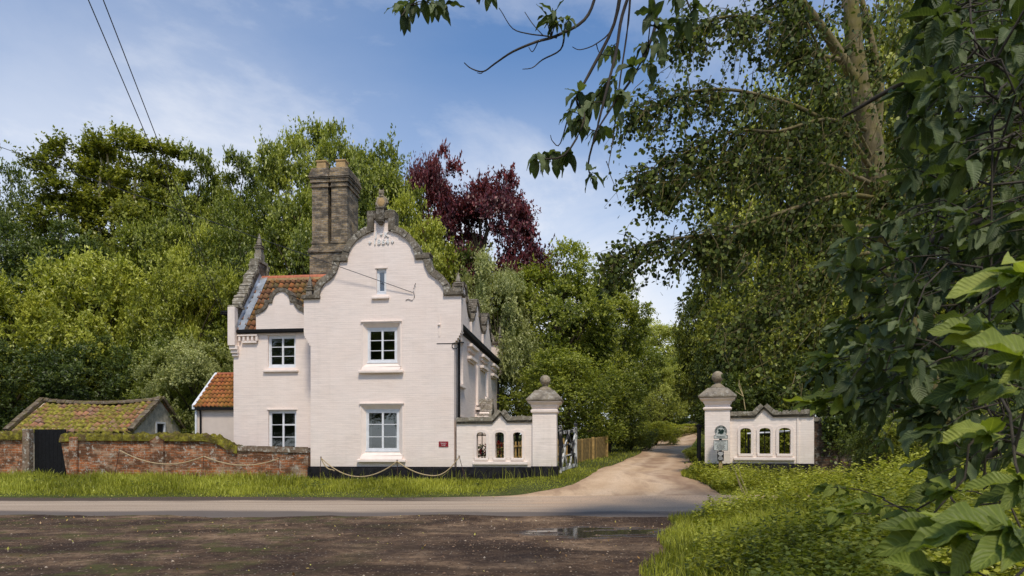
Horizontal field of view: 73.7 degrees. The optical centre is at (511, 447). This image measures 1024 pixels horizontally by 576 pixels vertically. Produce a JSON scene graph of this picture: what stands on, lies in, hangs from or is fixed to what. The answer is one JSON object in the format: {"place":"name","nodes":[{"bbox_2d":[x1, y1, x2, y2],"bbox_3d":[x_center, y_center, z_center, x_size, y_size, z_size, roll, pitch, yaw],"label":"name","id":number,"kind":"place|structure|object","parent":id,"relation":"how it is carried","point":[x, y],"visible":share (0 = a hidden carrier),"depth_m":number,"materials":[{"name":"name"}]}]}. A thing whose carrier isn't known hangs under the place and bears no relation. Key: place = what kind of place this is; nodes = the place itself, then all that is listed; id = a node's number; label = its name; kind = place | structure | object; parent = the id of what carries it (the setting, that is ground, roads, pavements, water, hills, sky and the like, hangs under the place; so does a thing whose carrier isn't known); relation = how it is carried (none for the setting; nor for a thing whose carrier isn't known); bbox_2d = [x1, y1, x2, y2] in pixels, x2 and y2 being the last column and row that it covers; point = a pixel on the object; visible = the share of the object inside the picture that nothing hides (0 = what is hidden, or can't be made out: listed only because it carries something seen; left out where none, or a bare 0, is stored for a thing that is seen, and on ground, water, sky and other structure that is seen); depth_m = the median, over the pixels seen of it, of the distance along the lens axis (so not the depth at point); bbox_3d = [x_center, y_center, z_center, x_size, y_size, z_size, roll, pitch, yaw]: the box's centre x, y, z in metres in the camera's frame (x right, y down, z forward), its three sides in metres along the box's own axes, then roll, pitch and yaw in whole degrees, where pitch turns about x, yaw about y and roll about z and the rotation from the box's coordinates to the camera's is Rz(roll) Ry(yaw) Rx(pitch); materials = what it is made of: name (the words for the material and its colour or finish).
{"place":"outdoors","nodes":[
{"label":"outdoors","id":0,"kind":"place"},
{"bbox_2d":[0,491,662,575],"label":"fallen leaves","id":1,"kind":"object","parent":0,"point":[293,573],"visible":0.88,"depth_m":11.98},
{"bbox_2d":[0,495,808,517],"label":"road","id":2,"kind":"structure","parent":0,"point":[596,506],"depth_m":17.29,"materials":[{"name":"asphalt"}]},
{"bbox_2d":[0,0,1010,434],"label":"sky","id":3,"kind":"structure","parent":0,"point":[210,73],"materials":[{"name":"blue"}]},
{"bbox_2d":[0,419,1012,575],"bbox_3d":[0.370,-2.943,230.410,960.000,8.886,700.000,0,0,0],"label":"ground","id":4,"kind":"structure","parent":0,"point":[517,491],"depth_m":20.90,"materials":[{"name":"green plant"}]},
{"bbox_2d":[0,430,21,474],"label":"garden wall","id":5,"kind":"structure","parent":4,"relation":"on","point":[10,450],"depth_m":26.50,"materials":[{"name":"brick"}]},
{"bbox_2d":[0,145,65,397],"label":"tree","id":6,"kind":"object","parent":4,"relation":"on","point":[12,203],"visible":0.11,"depth_m":43.93,"materials":[{"name":"green plant"}]},
{"bbox_2d":[0,207,90,402],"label":"tree","id":7,"kind":"object","parent":4,"relation":"on","point":[9,255],"visible":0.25,"depth_m":39.41,"materials":[{"name":"green plant"}]},
{"bbox_2d":[0,334,93,430],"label":"laurel bush","id":8,"kind":"object","parent":4,"relation":"on","point":[6,371],"visible":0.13,"depth_m":32.89,"materials":[{"name":"green plant"}]},
{"bbox_2d":[0,263,102,420],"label":"laurel bush","id":9,"kind":"object","parent":4,"relation":"on","point":[7,298],"visible":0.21,"depth_m":35.21,"materials":[{"name":"green plant"}]},
{"bbox_2d":[3,212,151,341],"bbox_3d":[-25.866,-6.962,41.685,8.726,13.379,8.408,0,0,0],"label":"tree","id":10,"kind":"object","parent":4,"relation":"on","point":[78,242],"visible":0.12,"depth_m":39.34,"materials":[{"name":"green plant"}]},
{"bbox_2d":[0,330,160,419],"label":"laurel bush","id":11,"kind":"object","parent":4,"relation":"on","point":[55,374],"visible":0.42,"depth_m":32.31,"materials":[{"name":"green plant"}]},
{"bbox_2d":[0,125,166,298],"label":"slender tree","id":12,"kind":"object","parent":4,"relation":"on","point":[56,148],"visible":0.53,"depth_m":42.83,"materials":[{"name":"green plant"}]},
{"bbox_2d":[3,396,185,433],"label":"mossy shed","id":13,"kind":"structure","parent":4,"relation":"on","point":[148,415],"depth_m":30.18,"materials":[{"name":"tile"}]},
{"bbox_2d":[156,422,165,432],"bbox_3d":[-15.863,-0.780,30.739,0.130,0.720,0.700,0,0,7],"label":"window","id":14,"kind":"structure","parent":13,"relation":"in","point":[160,426],"depth_m":30.84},
{"bbox_2d":[0,243,193,404],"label":"laurel bush","id":15,"kind":"object","parent":4,"relation":"on","point":[110,282],"visible":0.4,"depth_m":34.97,"materials":[{"name":"green plant"}]},
{"bbox_2d":[51,116,168,304],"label":"slender tree","id":16,"kind":"object","parent":4,"relation":"on","point":[134,141],"visible":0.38,"depth_m":43.82,"materials":[{"name":"green plant"}]},
{"bbox_2d":[89,133,192,252],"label":"slender tree","id":17,"kind":"object","parent":4,"relation":"on","point":[172,151],"visible":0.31,"depth_m":44.92,"materials":[{"name":"green plant"}]},
{"bbox_2d":[94,211,195,339],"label":"tree","id":18,"kind":"object","parent":4,"relation":"on","point":[147,255],"visible":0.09,"depth_m":40.40,"materials":[{"name":"green plant"}]},
{"bbox_2d":[91,317,212,424],"bbox_3d":[-18.449,-3.101,34.826,5.452,7.381,5.881,0,0,16],"label":"laurel bush","id":19,"kind":"object","parent":4,"relation":"on","point":[142,351],"visible":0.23,"depth_m":33.79,"materials":[{"name":"green plant"}]},
{"bbox_2d":[123,378,199,433],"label":"grey bush","id":20,"kind":"object","parent":4,"relation":"on","point":[177,395],"visible":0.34,"depth_m":32.63,"materials":[{"name":"green plant"}]},
{"bbox_2d":[115,247,240,425],"bbox_3d":[-17.295,-5.142,36.873,7.368,11.082,7.399,0,0,0],"label":"laurel bush","id":21,"kind":"object","parent":4,"relation":"on","point":[202,289],"visible":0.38,"depth_m":35.47,"materials":[{"name":"green plant"}]},
{"bbox_2d":[128,333,233,433],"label":"grey bush","id":22,"kind":"object","parent":4,"relation":"on","point":[187,366],"visible":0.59,"depth_m":32.05,"materials":[{"name":"green plant"}]},
{"bbox_2d":[124,140,240,287],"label":"tree","id":23,"kind":"object","parent":4,"relation":"on","point":[190,155],"visible":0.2,"depth_m":44.51,"materials":[{"name":"green plant"}]},
{"bbox_2d":[59,431,310,479],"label":"garden wall","id":24,"kind":"structure","parent":4,"relation":"on","point":[87,452],"depth_m":25.64,"materials":[{"name":"brick"}]},
{"bbox_2d":[22,429,65,475],"bbox_3d":[-18.092,0.344,26.401,1.609,2.113,0.300,0,0,7],"label":"garden door","id":25,"kind":"structure","parent":24,"relation":"attached to","point":[41,448],"depth_m":26.47,"materials":[{"name":"wood"}]},
{"bbox_2d":[160,218,231,388],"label":"tree","id":26,"kind":"object","parent":4,"relation":"on","point":[176,252],"visible":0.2,"depth_m":38.35,"materials":[{"name":"green plant"}]},
{"bbox_2d":[114,449,279,476],"bbox_3d":[-11.592,0.646,25.002,6.457,1.191,0.072,0,0,6],"label":"rope barrier","id":27,"kind":"object","parent":4,"relation":"on","point":[203,456],"visible":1,"depth_m":24.99,"materials":[{"name":"fabric"}]},
{"bbox_2d":[192,372,233,441],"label":"lean to outhouse","id":28,"kind":"structure","parent":4,"relation":"on","point":[214,413],"depth_m":27.54,"materials":[{"name":"tile"}]},
{"bbox_2d":[181,144,276,282],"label":"tree","id":29,"kind":"object","parent":4,"relation":"on","point":[242,163],"visible":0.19,"depth_m":45.94,"materials":[{"name":"green plant"}]},
{"bbox_2d":[181,182,295,367],"bbox_3d":[-15.965,-8.023,40.931,7.617,15.723,6.928,0,0,0],"label":"tree","id":30,"kind":"object","parent":4,"relation":"on","point":[232,251],"visible":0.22,"depth_m":39.96,"materials":[{"name":"green plant"}]},
{"bbox_2d":[207,244,285,380],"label":"tree","id":31,"kind":"object","parent":4,"relation":"on","point":[251,256],"visible":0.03,"depth_m":37.90,"materials":[{"name":"green plant"}]},
{"bbox_2d":[23,472,482,487],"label":"verge weeds","id":32,"kind":"object","parent":4,"relation":"on","point":[316,482],"visible":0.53,"depth_m":22.85,"materials":[{"name":"green plant"}]},
{"bbox_2d":[255,174,311,275],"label":"tree","id":33,"kind":"object","parent":4,"relation":"on","point":[300,241],"visible":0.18,"depth_m":39.28,"materials":[{"name":"green plant"}]},
{"bbox_2d":[241,112,331,283],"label":"tree","id":34,"kind":"object","parent":4,"relation":"on","point":[274,168],"visible":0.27,"depth_m":41.86,"materials":[{"name":"green plant"}]},
{"bbox_2d":[0,467,599,496],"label":"verge grass","id":35,"kind":"structure","parent":4,"relation":"on","point":[102,482],"depth_m":22.40,"materials":[{"name":"plant"}]},
{"bbox_2d":[0,514,676,575],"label":"forecourt","id":36,"kind":"structure","parent":4,"relation":"on","point":[230,551],"depth_m":10.43,"materials":[{"name":"gravel"}]},
{"bbox_2d":[220,159,504,481],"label":"lodge house","id":37,"kind":"structure","parent":4,"relation":"on","point":[343,370],"depth_m":25.00,"materials":[{"name":"white brick"}]},
{"bbox_2d":[88,0,221,312],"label":"overhead cable","id":38,"kind":"object","parent":37,"relation":"attached to","point":[146,136],"visible":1,"depth_m":14.63,"materials":[{"name":"rubber"}]},
{"bbox_2d":[103,0,224,312],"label":"overhead cable","id":39,"kind":"object","parent":37,"relation":"attached to","point":[155,135],"visible":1,"depth_m":14.58,"materials":[{"name":"rubber"}]},
{"bbox_2d":[1,147,412,292],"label":"overhead cable","id":40,"kind":"object","parent":37,"relation":"attached to","point":[205,219],"visible":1,"depth_m":24.79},
{"bbox_2d":[269,335,295,367],"bbox_3d":[-8.922,-3.723,26.595,1.180,1.268,0.100,0,0,6],"label":"window","id":41,"kind":"structure","parent":37,"relation":"in","point":[282,337],"depth_m":26.58,"materials":[{"name":"white wood"}]},
{"bbox_2d":[269,410,295,446],"bbox_3d":[-8.902,-0.637,26.592,1.190,1.616,0.100,0,0,7],"label":"window","id":42,"kind":"structure","parent":37,"relation":"in","point":[271,412],"depth_m":26.60,"materials":[{"name":"white wood"}]},
{"bbox_2d":[377,269,385,293],"bbox_3d":[-4.734,-6.023,24.889,0.420,0.935,0.100,0,0,6],"label":"window","id":43,"kind":"structure","parent":37,"relation":"in","point":[379,271],"depth_m":24.87,"materials":[{"name":"white wood"}]},
{"bbox_2d":[367,327,397,363],"bbox_3d":[-4.728,-3.713,24.939,1.160,1.295,0.100,0,0,6],"label":"window","id":44,"kind":"structure","parent":37,"relation":"in","point":[370,330],"depth_m":24.93,"materials":[{"name":"white wood"}]},
{"bbox_2d":[365,409,399,451],"bbox_3d":[-4.714,-0.607,24.975,1.295,1.545,0.175,0,0,7],"label":"window","id":45,"kind":"structure","parent":37,"relation":"in","point":[369,424],"depth_m":24.94,"materials":[{"name":"white wood"}]},
{"bbox_2d":[299,116,432,245],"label":"tree","id":46,"kind":"object","parent":4,"relation":"on","point":[368,170],"visible":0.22,"depth_m":41.98,"materials":[{"name":"green plant"}]},
{"bbox_2d":[163,464,576,483],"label":"tall grass","id":47,"kind":"structure","parent":4,"relation":"on","point":[370,477],"depth_m":23.97,"materials":[{"name":"plant"}]},
{"bbox_2d":[358,185,390,230],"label":"tree","id":48,"kind":"object","parent":4,"relation":"on","point":[361,224],"visible":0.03,"depth_m":40.28,"materials":[{"name":"green plant"}]},
{"bbox_2d":[320,456,465,480],"bbox_3d":[-4.193,0.795,23.957,5.317,1.027,0.072,0,0,6],"label":"rope barrier","id":49,"kind":"object","parent":4,"relation":"on","point":[322,460],"visible":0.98,"depth_m":23.96,"materials":[{"name":"fabric"}]},
{"bbox_2d":[387,183,460,286],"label":"tree","id":50,"kind":"object","parent":4,"relation":"on","point":[440,253],"visible":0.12,"depth_m":38.45,"materials":[{"name":"green plant"}]},
{"bbox_2d":[392,138,476,276],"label":"copper beech","id":51,"kind":"object","parent":4,"relation":"on","point":[429,175],"visible":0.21,"depth_m":46.38,"materials":[{"name":"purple plant"}]},
{"bbox_2d":[446,235,506,394],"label":"tree","id":52,"kind":"object","parent":4,"relation":"on","point":[463,258],"visible":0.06,"depth_m":41.29,"materials":[{"name":"green plant"}]},
{"bbox_2d":[478,440,503,457],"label":"rose bush","id":53,"kind":"object","parent":4,"relation":"on","point":[480,449],"visible":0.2,"depth_m":25.29,"materials":[{"name":"green plant"}]},
{"bbox_2d":[422,149,562,327],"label":"copper beech","id":54,"kind":"object","parent":4,"relation":"on","point":[485,199],"visible":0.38,"depth_m":43.48,"materials":[{"name":"purple plant"}]},
{"bbox_2d":[456,410,531,480],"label":"screen wall","id":55,"kind":"structure","parent":4,"relation":"on","point":[469,429],"depth_m":24.30,"materials":[{"name":"paint"}]},
{"bbox_2d":[450,242,544,441],"bbox_3d":[-0.836,-5.406,38.009,5.953,12.211,6.328,0,0,37],"label":"willow tree","id":56,"kind":"object","parent":4,"relation":"on","point":[506,286],"visible":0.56,"depth_m":36.60,"materials":[{"name":"green plant"}]},
{"bbox_2d":[496,339,550,452],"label":"bush","id":57,"kind":"object","parent":4,"relation":"on","point":[515,405],"visible":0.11,"depth_m":36.74,"materials":[{"name":"green plant"}]},
{"bbox_2d":[497,438,567,457],"bbox_3d":[0.307,0.251,31.526,4.560,1.382,0.071,0,0,4],"label":"picket fence","id":58,"kind":"object","parent":4,"relation":"on","point":[518,446],"visible":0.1,"depth_m":31.54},
{"bbox_2d":[526,375,563,477],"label":"gate pier","id":59,"kind":"structure","parent":4,"relation":"on","point":[545,401],"depth_m":24.00,"materials":[{"name":"paint"}]},
{"bbox_2d":[488,235,636,449],"bbox_3d":[2.760,-6.129,40.677,9.790,13.337,9.545,0,0,0],"label":"tree","id":60,"kind":"object","parent":4,"relation":"on","point":[605,330],"visible":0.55,"depth_m":39.31,"materials":[{"name":"green plant"}]},
{"bbox_2d":[497,343,637,453],"bbox_3d":[2.853,-2.328,34.611,7.234,5.888,6.955,0,0,-45],"label":"bush","id":61,"kind":"object","parent":4,"relation":"on","point":[568,416],"visible":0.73,"depth_m":33.11,"materials":[{"name":"green plant"}]},
{"bbox_2d":[558,423,576,472],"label":"drive gate","id":62,"kind":"structure","parent":4,"relation":"on","point":[563,456],"depth_m":26.15,"materials":[{"name":"metal"}]},
{"bbox_2d":[572,435,607,463],"bbox_3d":[3.666,0.085,31.487,0.160,1.331,4.657,0,0,26],"label":"picket fence","id":63,"kind":"object","parent":4,"relation":"on","point":[592,448],"visible":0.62,"depth_m":31.51,"materials":[{"name":"wood"}]},
{"bbox_2d":[483,432,704,484],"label":"grass","id":64,"kind":"structure","parent":4,"relation":"on","point":[598,458],"depth_m":29.61,"materials":[{"name":"plant"}]},
{"bbox_2d":[544,268,658,433],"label":"tree","id":65,"kind":"object","parent":4,"relation":"on","point":[631,315],"visible":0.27,"depth_m":41.90,"materials":[{"name":"green plant"}]},
{"bbox_2d":[485,420,721,496],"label":"drive","id":66,"kind":"structure","parent":4,"relation":"on","point":[658,468],"depth_m":22.51,"materials":[{"name":"gravel"}]},
{"bbox_2d":[572,371,653,451],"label":"bush","id":67,"kind":"object","parent":4,"relation":"on","point":[635,408],"visible":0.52,"depth_m":36.88,"materials":[{"name":"green plant"}]},
{"bbox_2d":[612,423,658,450],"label":"bush","id":68,"kind":"object","parent":4,"relation":"on","point":[639,440],"visible":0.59,"depth_m":38.93,"materials":[{"name":"green plant"}]},
{"bbox_2d":[604,314,673,419],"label":"tree","id":69,"kind":"object","parent":4,"relation":"on","point":[654,359],"visible":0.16,"depth_m":47.61,"materials":[{"name":"green plant"}]},
{"bbox_2d":[632,420,683,444],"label":"bush","id":70,"kind":"object","parent":4,"relation":"on","point":[665,434],"visible":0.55,"depth_m":46.11,"materials":[{"name":"green plant"}]},
{"bbox_2d":[624,359,692,424],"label":"tree","id":71,"kind":"object","parent":4,"relation":"on","point":[656,407],"visible":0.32,"depth_m":55.75,"materials":[{"name":"green plant"}]},
{"bbox_2d":[628,318,694,421],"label":"tree","id":72,"kind":"object","parent":4,"relation":"on","point":[660,330],"visible":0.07,"depth_m":67.90,"materials":[{"name":"green plant"}]},
{"bbox_2d":[648,385,698,423],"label":"bush","id":73,"kind":"object","parent":4,"relation":"on","point":[684,420],"visible":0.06,"depth_m":65.34,"materials":[{"name":"green plant"}]},
{"bbox_2d":[660,423,696,433],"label":"bush","id":74,"kind":"object","parent":4,"relation":"on","point":[686,426],"visible":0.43,"depth_m":54.00,"materials":[{"name":"green plant"}]},
{"bbox_2d":[661,344,696,392],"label":"tree","id":75,"kind":"object","parent":4,"relation":"on","point":[674,361],"visible":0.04,"depth_m":59.86,"materials":[{"name":"green plant"}]},
{"bbox_2d":[682,445,704,461],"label":"bush","id":76,"kind":"object","parent":4,"relation":"on","point":[690,453],"visible":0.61,"depth_m":29.34,"materials":[{"name":"green plant"}]},
{"bbox_2d":[384,0,1023,575],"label":"chestnut tree","id":77,"kind":"object","parent":4,"relation":"on","point":[916,364],"visible":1,"depth_m":3.30,"materials":[{"name":"green plant"}]},
{"bbox_2d":[667,257,766,429],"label":"lime tree","id":78,"kind":"object","parent":4,"relation":"on","point":[683,349],"visible":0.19,"depth_m":34.66,"materials":[{"name":"green plant"}]},
{"bbox_2d":[698,371,736,474],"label":"gate pier","id":79,"kind":"structure","parent":4,"relation":"on","point":[717,398],"depth_m":23.21,"materials":[{"name":"paint"}]},
{"bbox_2d":[696,424,701,469],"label":"drive gate","id":80,"kind":"structure","parent":79,"relation":"attached to","point":[699,426],"depth_m":23.70,"materials":[{"name":"black metal"}]},
{"bbox_2d":[714,425,727,468],"bbox_3d":[6.975,0.192,22.806,0.456,1.842,0.134,0,0,18],"label":"sign post","id":81,"kind":"object","parent":4,"relation":"on","point":[720,446],"visible":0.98,"depth_m":22.75,"materials":[{"name":"white metal"}]},
{"bbox_2d":[687,313,764,433],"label":"lime tree","id":82,"kind":"object","parent":4,"relation":"on","point":[702,376],"visible":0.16,"depth_m":30.66,"materials":[{"name":"green plant"}]},
{"bbox_2d":[689,356,814,451],"bbox_3d":[10.215,-1.613,28.914,5.315,4.873,4.982,0,0,0],"label":"bush","id":83,"kind":"object","parent":4,"relation":"on","point":[739,403],"visible":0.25,"depth_m":27.76,"materials":[{"name":"green plant"}]},
{"bbox_2d":[740,428,789,453],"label":"bush","id":84,"kind":"object","parent":4,"relation":"on","point":[761,443],"visible":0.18,"depth_m":25.85,"materials":[{"name":"green plant"}]},
{"bbox_2d":[747,430,789,453],"bbox_3d":[9.557,0.229,24.901,1.858,1.741,0.094,0,0,18],"label":"white rail","id":85,"kind":"object","parent":4,"relation":"on","point":[748,434],"visible":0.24,"depth_m":25.14,"materials":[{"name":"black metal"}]},
{"bbox_2d":[681,468,859,494],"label":"wall grass","id":86,"kind":"structure","parent":4,"relation":"on","point":[690,475],"depth_m":20.95,"materials":[{"name":"plant"}]},
{"bbox_2d":[730,404,813,477],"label":"screen wall","id":87,"kind":"structure","parent":4,"relation":"on","point":[799,425],"depth_m":22.75,"materials":[{"name":"paint"}]},
{"bbox_2d":[684,459,860,489],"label":"wall weeds","id":88,"kind":"object","parent":4,"relation":"on","point":[727,482],"depth_m":21.50,"materials":[{"name":"green plant"}]},
{"bbox_2d":[584,0,963,459],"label":"aspen tree","id":89,"kind":"object","parent":4,"relation":"on","point":[855,22],"visible":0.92,"depth_m":12.47,"materials":[{"name":"green plant"}]},
{"bbox_2d":[689,239,860,442],"bbox_3d":[11.562,-4.272,29.764,7.314,10.405,7.004,0,0,-28],"label":"lime tree","id":90,"kind":"object","parent":4,"relation":"on","point":[774,340],"visible":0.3,"depth_m":28.25,"materials":[{"name":"green plant"}]},
{"bbox_2d":[687,72,866,378],"bbox_3d":[12.986,-8.840,33.741,8.959,19.567,9.092,0,0,33],"label":"lime tree","id":91,"kind":"object","parent":4,"relation":"on","point":[715,216],"visible":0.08,"depth_m":32.48,"materials":[{"name":"green plant"}]},
{"bbox_2d":[718,11,921,413],"bbox_3d":[15.336,-9.949,33.181,10.228,21.722,11.115,0,0,0],"label":"lime tree","id":92,"kind":"object","parent":4,"relation":"on","point":[836,210],"visible":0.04,"depth_m":30.18,"materials":[{"name":"green plant"}]},
{"bbox_2d":[761,341,898,451],"bbox_3d":[12.566,-1.798,26.937,5.334,5.466,5.476,0,0,24],"label":"bush","id":93,"kind":"object","parent":4,"relation":"on","point":[809,391],"visible":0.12,"depth_m":26.45,"materials":[{"name":"green plant"}]},
{"bbox_2d":[638,492,1023,575],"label":"bank grass","id":94,"kind":"structure","parent":4,"relation":"on","point":[679,520],"depth_m":9.24,"materials":[{"name":"plant"}]},
{"bbox_2d":[684,445,1023,575],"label":"bank weeds","id":95,"kind":"object","parent":4,"relation":"on","point":[900,482],"visible":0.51,"depth_m":7.17,"materials":[{"name":"green plant"}]},
{"bbox_2d":[775,208,955,415],"bbox_3d":[14.758,-4.715,28.425,7.295,11.420,7.972,0,0,0],"label":"lime tree","id":96,"kind":"object","parent":4,"relation":"on","point":[843,306],"visible":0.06,"depth_m":27.32,"materials":[{"name":"green plant"}]},
{"bbox_2d":[814,416,921,474],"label":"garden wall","id":97,"kind":"structure","parent":4,"relation":"on","point":[820,460],"depth_m":22.31,"materials":[{"name":"brick"}]},
{"bbox_2d":[820,415,878,471],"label":"ivy","id":98,"kind":"object","parent":97,"relation":"attached to","point":[830,425],"visible":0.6,"depth_m":22.00,"materials":[{"name":"green plant"}]},
{"bbox_2d":[825,412,925,489],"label":"bramble bush","id":99,"kind":"object","parent":4,"relation":"on","point":[865,452],"visible":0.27,"depth_m":18.56,"materials":[{"name":"green plant"}]},
{"bbox_2d":[817,333,990,416],"bbox_3d":[14.675,-1.794,24.996,5.549,5.659,5.797,0,0,-32],"label":"bush","id":100,"kind":"object","parent":4,"relation":"on","point":[858,388],"visible":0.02,"depth_m":24.87,"materials":[{"name":"green plant"}]},
{"bbox_2d":[788,0,1023,321],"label":"lime tree","id":101,"kind":"object","parent":4,"relation":"on","point":[887,29],"visible":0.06,"depth_m":27.50,"materials":[{"name":"green plant"}]},
{"bbox_2d":[875,401,1013,478],"bbox_3d":[10.755,0.062,17.189,3.066,3.060,3.360,0,0,0],"label":"bramble bush","id":102,"kind":"object","parent":4,"relation":"on","point":[892,431],"visible":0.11,"depth_m":17.17,"materials":[{"name":"green plant"}]},
{"bbox_2d":[871,168,1023,399],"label":"lime tree","id":103,"kind":"object","parent":4,"relation":"on","point":[906,229],"visible":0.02,"depth_m":25.27,"materials":[{"name":"green plant"}]},
{"bbox_2d":[883,0,1023,318],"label":"lime tree","id":104,"kind":"object","parent":4,"relation":"on","point":[937,108],"visible":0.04,"depth_m":26.52,"materials":[{"name":"green plant"}]},
{"bbox_2d":[897,309,1017,414],"bbox_3d":[15.989,-1.668,22.578,5.740,5.773,5.445,0,0,0],"label":"bush","id":105,"kind":"object","parent":4,"relation":"on","point":[1014,380],"visible":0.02,"depth_m":22.36,"materials":[{"name":"green plant"}]},
{"bbox_2d":[962,402,1023,467],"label":"bramble bush","id":106,"kind":"object","parent":4,"relation":"on","point":[1020,410],"visible":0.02,"depth_m":12.69,"materials":[{"name":"green plant"}]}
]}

